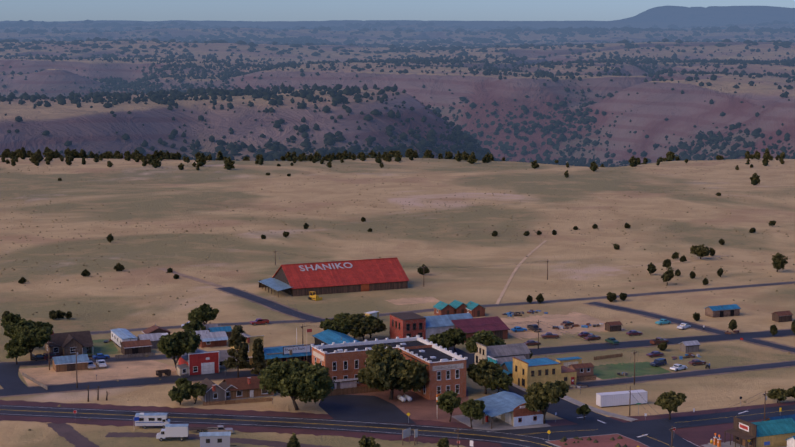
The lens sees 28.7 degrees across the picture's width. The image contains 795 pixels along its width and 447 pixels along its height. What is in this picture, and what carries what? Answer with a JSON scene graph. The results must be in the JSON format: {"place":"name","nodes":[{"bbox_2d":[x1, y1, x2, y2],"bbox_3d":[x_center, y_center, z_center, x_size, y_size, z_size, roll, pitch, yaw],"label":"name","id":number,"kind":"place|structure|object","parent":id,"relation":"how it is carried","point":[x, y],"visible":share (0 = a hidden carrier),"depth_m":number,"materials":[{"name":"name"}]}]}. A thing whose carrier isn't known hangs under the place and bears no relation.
{"place":"outdoors","nodes":[
{"label":"outdoors","id":0,"kind":"place"},
{"bbox_2d":[47,423,99,446],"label":"dirt path","id":1,"kind":"structure","parent":0,"point":[69,433],"depth_m":350.62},
{"bbox_2d":[19,360,176,385],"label":"dirt lot","id":2,"kind":"structure","parent":0,"point":[110,371],"depth_m":413.86,"materials":[{"name":"beige soil"}]},
{"bbox_2d":[51,354,89,371],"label":"shed","id":3,"kind":"structure","parent":2,"relation":"on","point":[63,363],"depth_m":416.13,"materials":[{"name":"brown wood"}]},
{"bbox_2d":[85,339,117,354],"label":"house lawn","id":4,"kind":"structure","parent":0,"point":[105,348],"depth_m":444.32,"materials":[{"name":"green plant"}]},
{"bbox_2d":[159,268,224,287],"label":"road","id":5,"kind":"structure","parent":0,"point":[196,279],"depth_m":565.50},
{"bbox_2d":[0,338,391,366],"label":"road","id":6,"kind":"structure","parent":0,"point":[94,360],"depth_m":429.56,"materials":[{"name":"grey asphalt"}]},
{"bbox_2d":[105,432,331,446],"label":"gravel strip","id":7,"kind":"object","parent":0,"point":[232,440],"depth_m":346.42,"materials":[{"name":"gravel"}]},
{"bbox_2d":[213,287,324,322],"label":"road","id":8,"kind":"structure","parent":0,"point":[277,307],"depth_m":513.32,"materials":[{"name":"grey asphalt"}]},
{"bbox_2d":[0,405,544,442],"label":"highway","id":9,"kind":"structure","parent":0,"point":[297,424],"depth_m":363.56,"materials":[{"name":"grey asphalt"}]},
{"bbox_2d":[0,412,533,446],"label":"highway wheelpath","id":10,"kind":"object","parent":9,"relation":"on","point":[253,423],"depth_m":360.78,"materials":[{"name":"asphalt"}]},
{"bbox_2d":[6,411,544,446],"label":"highway wheelpath","id":11,"kind":"object","parent":9,"relation":"on","point":[268,422],"depth_m":362.59,"materials":[{"name":"asphalt"}]},
{"bbox_2d":[0,408,556,446],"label":"highway wheelpath","id":12,"kind":"object","parent":9,"relation":"on","point":[298,421],"depth_m":362.59,"materials":[{"name":"asphalt"}]},
{"bbox_2d":[364,423,441,429],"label":"highway patch","id":13,"kind":"object","parent":9,"relation":"on","point":[402,426],"depth_m":358.08,"materials":[{"name":"grey asphalt"}]},
{"bbox_2d":[459,435,501,439],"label":"highway patch","id":14,"kind":"object","parent":9,"relation":"on","point":[480,437],"depth_m":348.59,"materials":[{"name":"grey asphalt"}]},
{"bbox_2d":[319,394,415,423],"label":"parking lot","id":15,"kind":"structure","parent":0,"point":[359,408],"depth_m":373.91,"materials":[{"name":"grey asphalt"}]},
{"bbox_2d":[0,6,794,446],"bbox_3d":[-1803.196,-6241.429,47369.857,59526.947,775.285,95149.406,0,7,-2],"label":"terrain","id":16,"kind":"structure","parent":0,"point":[442,252],"depth_m":813.05,"materials":[{"name":"beige soil"}]},
{"bbox_2d":[1,313,20,327],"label":"town tree","id":17,"kind":"object","parent":16,"relation":"on","point":[10,319],"visible":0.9,"depth_m":461.63,"materials":[{"name":"green plant"}]},
{"bbox_2d":[4,338,28,363],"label":"town tree","id":18,"kind":"object","parent":16,"relation":"on","point":[13,349],"visible":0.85,"depth_m":420.76,"materials":[{"name":"green plant"}]},
{"bbox_2d":[3,318,34,338],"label":"town tree","id":19,"kind":"object","parent":16,"relation":"on","point":[11,329],"visible":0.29,"depth_m":439.74,"materials":[{"name":"green plant"}]},
{"bbox_2d":[9,324,52,359],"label":"town tree","id":20,"kind":"object","parent":16,"relation":"on","point":[32,337],"visible":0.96,"depth_m":424.63,"materials":[{"name":"green plant"}]},
{"bbox_2d":[45,331,93,355],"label":"house","id":21,"kind":"structure","parent":16,"relation":"on","point":[82,341],"depth_m":436.02,"materials":[{"name":"brown wood"}]},
{"bbox_2d":[111,328,137,347],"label":"white mobile home","id":22,"kind":"object","parent":16,"relation":"on","point":[119,336],"visible":0.73,"depth_m":447.90,"materials":[{"name":"paint"}]},
{"bbox_2d":[115,352,154,358],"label":"house fence","id":23,"kind":"object","parent":16,"relation":"on","point":[133,355],"depth_m":432.18,"materials":[{"name":"grey wood"}]},
{"bbox_2d":[120,339,151,354],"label":"house","id":24,"kind":"structure","parent":16,"relation":"on","point":[135,346],"depth_m":436.50,"materials":[{"name":"brown wood"}]},
{"bbox_2d":[137,333,161,348],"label":"house","id":25,"kind":"structure","parent":16,"relation":"on","point":[154,338],"depth_m":444.16,"materials":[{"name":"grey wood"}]},
{"bbox_2d":[142,323,171,334],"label":"house","id":26,"kind":"structure","parent":16,"relation":"on","point":[154,329],"depth_m":455.45,"materials":[{"name":"brown wood"}]},
{"bbox_2d":[156,424,188,440],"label":"box truck","id":27,"kind":"object","parent":16,"relation":"on","point":[176,431],"visible":1,"depth_m":345.67,"materials":[{"name":"white metal"}]},
{"bbox_2d":[157,328,201,370],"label":"town tree","id":28,"kind":"object","parent":16,"relation":"on","point":[178,344],"visible":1,"depth_m":409.77,"materials":[{"name":"green plant"}]},
{"bbox_2d":[168,383,190,404],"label":"town tree","id":29,"kind":"object","parent":16,"relation":"on","point":[179,393],"visible":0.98,"depth_m":376.57,"materials":[{"name":"green plant"}]},
{"bbox_2d":[181,319,205,330],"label":"town tree","id":30,"kind":"object","parent":16,"relation":"on","point":[196,325],"visible":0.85,"depth_m":457.54,"materials":[{"name":"green plant"}]},
{"bbox_2d":[183,382,206,403],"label":"town tree","id":31,"kind":"object","parent":16,"relation":"on","point":[195,390],"visible":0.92,"depth_m":377.99,"materials":[{"name":"green plant"}]},
{"bbox_2d":[176,348,218,375],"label":"fire station","id":32,"kind":"object","parent":16,"relation":"on","point":[198,361],"visible":0.85,"depth_m":411.33,"materials":[{"name":"paint"}]},
{"bbox_2d":[188,303,218,324],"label":"town tree","id":33,"kind":"object","parent":16,"relation":"on","point":[205,312],"visible":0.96,"depth_m":468.81,"materials":[{"name":"green plant"}]},
{"bbox_2d":[197,331,227,347],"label":"house","id":34,"kind":"structure","parent":16,"relation":"on","point":[213,335],"depth_m":447.29,"materials":[{"name":"silver metal"}]},
{"bbox_2d":[198,378,237,402],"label":"house","id":35,"kind":"structure","parent":16,"relation":"on","point":[222,392],"depth_m":382.06,"materials":[{"name":"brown wood"}]},
{"bbox_2d":[199,431,236,446],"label":"small building","id":36,"kind":"structure","parent":16,"relation":"on","point":[214,439],"depth_m":338.38,"materials":[{"name":"silver metal"}]},
{"bbox_2d":[209,333,263,368],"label":"store","id":37,"kind":"structure","parent":16,"relation":"on","point":[223,355],"depth_m":419.79,"materials":[{"name":"paint"}]},
{"bbox_2d":[222,325,251,377],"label":"town tree","id":38,"kind":"object","parent":16,"relation":"on","point":[237,338],"visible":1,"depth_m":404.99,"materials":[{"name":"green plant"}]},
{"bbox_2d":[203,397,271,405],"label":"cottage fence","id":39,"kind":"object","parent":16,"relation":"on","point":[236,401],"visible":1,"depth_m":379.91,"materials":[{"name":"brown wood"}]},
{"bbox_2d":[0,400,489,446],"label":"highway shoulder","id":40,"kind":"object","parent":16,"relation":"on","point":[317,432],"depth_m":362.88},
{"bbox_2d":[135,413,169,428],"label":"motorhome","id":41,"kind":"object","parent":40,"relation":"on","point":[153,419],"visible":1,"depth_m":356.24,"materials":[{"name":"white metal"}]},
{"bbox_2d":[222,376,273,399],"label":"house","id":42,"kind":"structure","parent":16,"relation":"on","point":[245,390],"depth_m":385.75,"materials":[{"name":"brown wood"}]},
{"bbox_2d":[250,338,266,374],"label":"town tree","id":43,"kind":"object","parent":16,"relation":"on","point":[259,362],"visible":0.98,"depth_m":404.93,"materials":[{"name":"green plant"}]},
{"bbox_2d":[264,345,315,366],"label":"shaniko store row","id":44,"kind":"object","parent":16,"relation":"on","point":[300,352],"visible":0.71,"depth_m":422.68,"materials":[{"name":"blue metal"}]},
{"bbox_2d":[257,358,335,409],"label":"town tree","id":45,"kind":"object","parent":16,"relation":"on","point":[301,381],"visible":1,"depth_m":368.46,"materials":[{"name":"green plant"}]},
{"bbox_2d":[258,257,408,296],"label":"barn","id":46,"kind":"structure","parent":16,"relation":"on","point":[318,278],"depth_m":539.70,"materials":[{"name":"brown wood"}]},
{"bbox_2d":[319,316,350,332],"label":"town tree","id":47,"kind":"object","parent":16,"relation":"on","point":[339,324],"visible":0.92,"depth_m":451.27,"materials":[{"name":"green plant"}]},
{"bbox_2d":[312,329,359,344],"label":"open blue shed","id":48,"kind":"object","parent":16,"relation":"on","point":[327,337],"visible":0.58,"depth_m":442.37,"materials":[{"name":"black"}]},
{"bbox_2d":[338,313,367,338],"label":"town tree","id":49,"kind":"object","parent":16,"relation":"on","point":[354,318],"visible":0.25,"depth_m":454.10,"materials":[{"name":"green plant"}]},
{"bbox_2d":[349,317,379,340],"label":"town tree","id":50,"kind":"object","parent":16,"relation":"on","point":[373,326],"visible":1,"depth_m":451.76,"materials":[{"name":"green plant"}]},
{"bbox_2d":[358,435,380,446],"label":"town tree","id":51,"kind":"object","parent":16,"relation":"on","point":[365,442],"visible":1,"depth_m":327.62,"materials":[{"name":"green plant"}]},
{"bbox_2d":[2,151,784,184],"bbox_3d":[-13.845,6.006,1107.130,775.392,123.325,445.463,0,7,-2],"label":"trees","id":52,"kind":"object","parent":16,"relation":"on","point":[398,159],"visible":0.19,"depth_m":1044.17,"materials":[{"name":"green plant"}]},
{"bbox_2d":[0,147,785,183],"bbox_3d":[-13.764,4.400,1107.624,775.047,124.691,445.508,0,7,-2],"label":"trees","id":53,"kind":"object","parent":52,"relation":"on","point":[69,154],"visible":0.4,"depth_m":1049.15,"materials":[{"name":"green plant"}]},
{"bbox_2d":[0,20,794,166],"bbox_3d":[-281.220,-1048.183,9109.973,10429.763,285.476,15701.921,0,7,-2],"label":"trees","id":54,"kind":"object","parent":16,"relation":"on","point":[264,94],"visible":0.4,"depth_m":3131.81,"materials":[{"name":"green plant"}]},
{"bbox_2d":[0,158,794,445],"bbox_3d":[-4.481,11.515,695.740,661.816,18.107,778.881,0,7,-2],"label":"shrubs","id":55,"kind":"object","parent":16,"relation":"on","point":[359,230],"visible":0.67,"depth_m":705.56,"materials":[{"name":"green plant"}]},
{"bbox_2d":[51,252,761,428],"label":"power lines","id":56,"kind":"object","parent":16,"relation":"on","point":[494,325],"visible":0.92,"depth_m":443.32,"materials":[{"name":"black"}]},
{"bbox_2d":[390,312,472,341],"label":"building","id":57,"kind":"structure","parent":16,"relation":"on","point":[403,325],"depth_m":454.53,"materials":[{"name":"red brick"}]},
{"bbox_2d":[428,332,454,349],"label":"town tree","id":58,"kind":"object","parent":16,"relation":"on","point":[443,339],"visible":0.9,"depth_m":434.71,"materials":[{"name":"green plant"}]},
{"bbox_2d":[433,301,454,314],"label":"teal cabin","id":59,"kind":"object","parent":16,"relation":"on","point":[441,308],"visible":0.98,"depth_m":492.79,"materials":[{"name":"red wood"}]},
{"bbox_2d":[445,328,466,350],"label":"town tree","id":60,"kind":"object","parent":16,"relation":"on","point":[458,336],"visible":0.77,"depth_m":439.13,"materials":[{"name":"green plant"}]},
{"bbox_2d":[449,300,466,313],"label":"teal cabin","id":61,"kind":"object","parent":16,"relation":"on","point":[459,307],"visible":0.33,"depth_m":494.46,"materials":[{"name":"red wood"}]},
{"bbox_2d":[459,398,485,427],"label":"town tree","id":62,"kind":"object","parent":16,"relation":"on","point":[472,408],"visible":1,"depth_m":355.58,"materials":[{"name":"green plant"}]},
{"bbox_2d":[466,301,485,316],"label":"teal cabin","id":63,"kind":"object","parent":16,"relation":"on","point":[474,309],"visible":0.92,"depth_m":492.42,"materials":[{"name":"red wood"}]},
{"bbox_2d":[451,316,509,341],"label":"barn maroon","id":64,"kind":"structure","parent":16,"relation":"on","point":[500,329],"depth_m":457.39,"materials":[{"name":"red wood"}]},
{"bbox_2d":[467,359,502,393],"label":"town tree","id":65,"kind":"object","parent":16,"relation":"on","point":[481,372],"visible":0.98,"depth_m":387.28,"materials":[{"name":"green plant"}]},
{"bbox_2d":[465,330,505,352],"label":"town tree","id":66,"kind":"object","parent":16,"relation":"on","point":[487,338],"visible":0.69,"depth_m":423.36,"materials":[{"name":"green plant"}]},
{"bbox_2d":[484,368,513,392],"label":"town tree","id":67,"kind":"object","parent":16,"relation":"on","point":[503,380],"visible":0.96,"depth_m":386.35,"materials":[{"name":"green plant"}]},
{"bbox_2d":[452,391,549,430],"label":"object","id":68,"kind":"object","parent":16,"relation":"on","point":[504,410],"visible":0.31,"depth_m":360.20,"materials":[{"name":"blue paint"}]},
{"bbox_2d":[475,342,530,364],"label":"building","id":69,"kind":"structure","parent":16,"relation":"on","point":[500,351],"depth_m":420.60,"materials":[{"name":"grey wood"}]},
{"bbox_2d":[487,355,525,363],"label":"building","id":70,"kind":"structure","parent":16,"relation":"on","point":[501,360],"depth_m":411.98,"materials":[{"name":"paint"}]},
{"bbox_2d":[512,357,576,388],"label":"yellow building","id":71,"kind":"structure","parent":16,"relation":"on","point":[528,372],"depth_m":396.38,"materials":[{"name":"paint"}]},
{"bbox_2d":[524,380,569,423],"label":"town tree","id":72,"kind":"object","parent":16,"relation":"on","point":[538,396],"visible":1,"depth_m":357.53,"materials":[{"name":"green plant"}]},
{"bbox_2d":[501,311,626,339],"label":"dirt lot","id":73,"kind":"structure","parent":16,"relation":"on","point":[580,319],"depth_m":481.18,"materials":[{"name":"beige soil"}]},
{"bbox_2d":[569,361,594,376],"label":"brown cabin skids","id":74,"kind":"object","parent":16,"relation":"on","point":[583,369],"visible":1,"depth_m":408.48,"materials":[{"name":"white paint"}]},
{"bbox_2d":[561,396,637,421],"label":"sidewalk kerb","id":75,"kind":"structure","parent":16,"relation":"on","point":[579,403],"depth_m":371.35,"materials":[{"name":"concrete"}]},
{"bbox_2d":[604,321,622,331],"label":"shed","id":76,"kind":"structure","parent":16,"relation":"on","point":[613,326],"depth_m":468.97,"materials":[{"name":"brown wood"}]},
{"bbox_2d":[596,389,647,407],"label":"white container","id":77,"kind":"object","parent":16,"relation":"on","point":[612,399],"visible":0.92,"depth_m":377.51,"materials":[{"name":"white metal"}]},
{"bbox_2d":[486,401,794,446],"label":"road shoulder","id":78,"kind":"object","parent":16,"relation":"on","point":[700,436],"depth_m":359.27},
{"bbox_2d":[545,433,648,446],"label":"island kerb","id":79,"kind":"structure","parent":78,"relation":"on","point":[604,440],"depth_m":343.96,"materials":[{"name":"concrete"}]},
{"bbox_2d":[654,390,686,419],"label":"town tree","id":80,"kind":"object","parent":16,"relation":"on","point":[670,401],"visible":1,"depth_m":362.17,"materials":[{"name":"green plant"}]},
{"bbox_2d":[679,340,699,352],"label":"shed","id":81,"kind":"structure","parent":16,"relation":"on","point":[688,346],"depth_m":439.31,"materials":[{"name":"grey wood"}]},
{"bbox_2d":[690,244,712,258],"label":"juniper tree","id":82,"kind":"object","parent":16,"relation":"on","point":[700,251],"visible":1,"depth_m":609.69,"materials":[{"name":"green plant"}]},
{"bbox_2d":[705,304,740,317],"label":"shed","id":83,"kind":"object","parent":16,"relation":"on","point":[722,310],"visible":1,"depth_m":492.71,"materials":[{"name":"metal"}]},
{"bbox_2d":[702,416,794,446],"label":"store building","id":84,"kind":"structure","parent":16,"relation":"on","point":[775,433],"depth_m":341.31,"materials":[{"name":"paint"}]},
{"bbox_2d":[766,388,788,402],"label":"town tree","id":85,"kind":"object","parent":16,"relation":"on","point":[778,394],"visible":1,"depth_m":380.01,"materials":[{"name":"green plant"}]},
{"bbox_2d":[771,252,787,271],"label":"juniper tree","id":86,"kind":"object","parent":16,"relation":"on","point":[779,262],"visible":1,"depth_m":579.23,"materials":[{"name":"green plant"}]},
{"bbox_2d":[772,310,792,321],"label":"shed","id":87,"kind":"structure","parent":16,"relation":"on","point":[782,316],"depth_m":484.14,"materials":[{"name":"brown wood"}]},
{"bbox_2d":[0,329,794,397],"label":"road","id":88,"kind":"structure","parent":0,"point":[130,382],"depth_m":412.32,"materials":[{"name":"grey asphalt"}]},
{"bbox_2d":[0,364,28,391],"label":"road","id":89,"kind":"structure","parent":88,"relation":"on","point":[10,379],"depth_m":406.51,"materials":[{"name":"grey asphalt"}]},
{"bbox_2d":[0,0,794,21],"label":"sky","id":90,"kind":"structure","parent":0,"point":[10,10],"materials":[{"name":"blue"}]},
{"bbox_2d":[332,387,467,421],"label":"hotel yard","id":91,"kind":"structure","parent":0,"point":[417,407],"depth_m":378.14,"materials":[{"name":"brown soil"}]},
{"bbox_2d":[333,378,357,388],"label":"hotel yard shed","id":92,"kind":"structure","parent":91,"relation":"on","point":[345,383],"depth_m":395.19,"materials":[{"name":"white paint"}]},
{"bbox_2d":[328,386,388,395],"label":"hotel yard fence","id":93,"kind":"object","parent":91,"relation":"on","point":[355,390],"visible":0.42,"depth_m":389.81,"materials":[{"name":"brown wood"}]},
{"bbox_2d":[311,335,467,399],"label":"brick hotel","id":94,"kind":"object","parent":91,"relation":"on","point":[446,369],"visible":0.69,"depth_m":394.42,"materials":[{"name":"red brick"}]},
{"bbox_2d":[357,343,429,399],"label":"town tree","id":95,"kind":"object","parent":91,"relation":"on","point":[389,367],"visible":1,"depth_m":380.54,"materials":[{"name":"green plant"}]},
{"bbox_2d":[436,390,460,421],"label":"town tree","id":96,"kind":"object","parent":91,"relation":"on","point":[448,401],"visible":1,"depth_m":360.77,"materials":[{"name":"green plant"}]},
{"bbox_2d":[386,297,438,304],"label":"dirt patch","id":97,"kind":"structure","parent":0,"point":[406,301],"depth_m":520.94,"materials":[{"name":"beige soil"}]},
{"bbox_2d":[90,281,794,334],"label":"road","id":98,"kind":"structure","parent":0,"point":[486,305],"depth_m":517.07,"materials":[{"name":"grey asphalt"}]},
{"bbox_2d":[496,240,545,303],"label":"dirt track","id":99,"kind":"structure","parent":0,"point":[511,277],"depth_m":576.81,"materials":[{"name":"beige soil"}]},
{"bbox_2d":[448,346,622,423],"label":"street","id":100,"kind":"structure","parent":0,"point":[564,409],"depth_m":372.96,"materials":[{"name":"grey asphalt"}]},
{"bbox_2d":[579,376,600,381],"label":"yard ground","id":101,"kind":"structure","parent":0,"point":[597,378],"depth_m":405.68,"materials":[{"name":"beige soil"}]},
{"bbox_2d":[556,357,581,367],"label":"building","id":102,"kind":"structure","parent":101,"relation":"on","point":[567,361],"depth_m":414.87,"materials":[{"name":"paint"}]},
{"bbox_2d":[493,421,695,446],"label":"junction road","id":103,"kind":"structure","parent":0,"point":[653,430],"depth_m":352.02,"materials":[{"name":"grey asphalt"}]},
{"bbox_2d":[593,361,670,378],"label":"green lawn","id":104,"kind":"structure","parent":0,"point":[608,371],"depth_m":416.23,"materials":[{"name":"green plant"}]},
{"bbox_2d":[494,404,794,430],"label":"road","id":105,"kind":"structure","parent":0,"point":[722,419],"depth_m":366.31,"materials":[{"name":"grey asphalt"}]},
{"bbox_2d":[569,360,794,389],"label":"road","id":106,"kind":"structure","parent":0,"point":[681,374],"depth_m":411.16,"materials":[{"name":"grey asphalt"}]},
{"bbox_2d":[584,301,794,353],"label":"road","id":107,"kind":"structure","parent":0,"point":[701,327],"depth_m":479.29,"materials":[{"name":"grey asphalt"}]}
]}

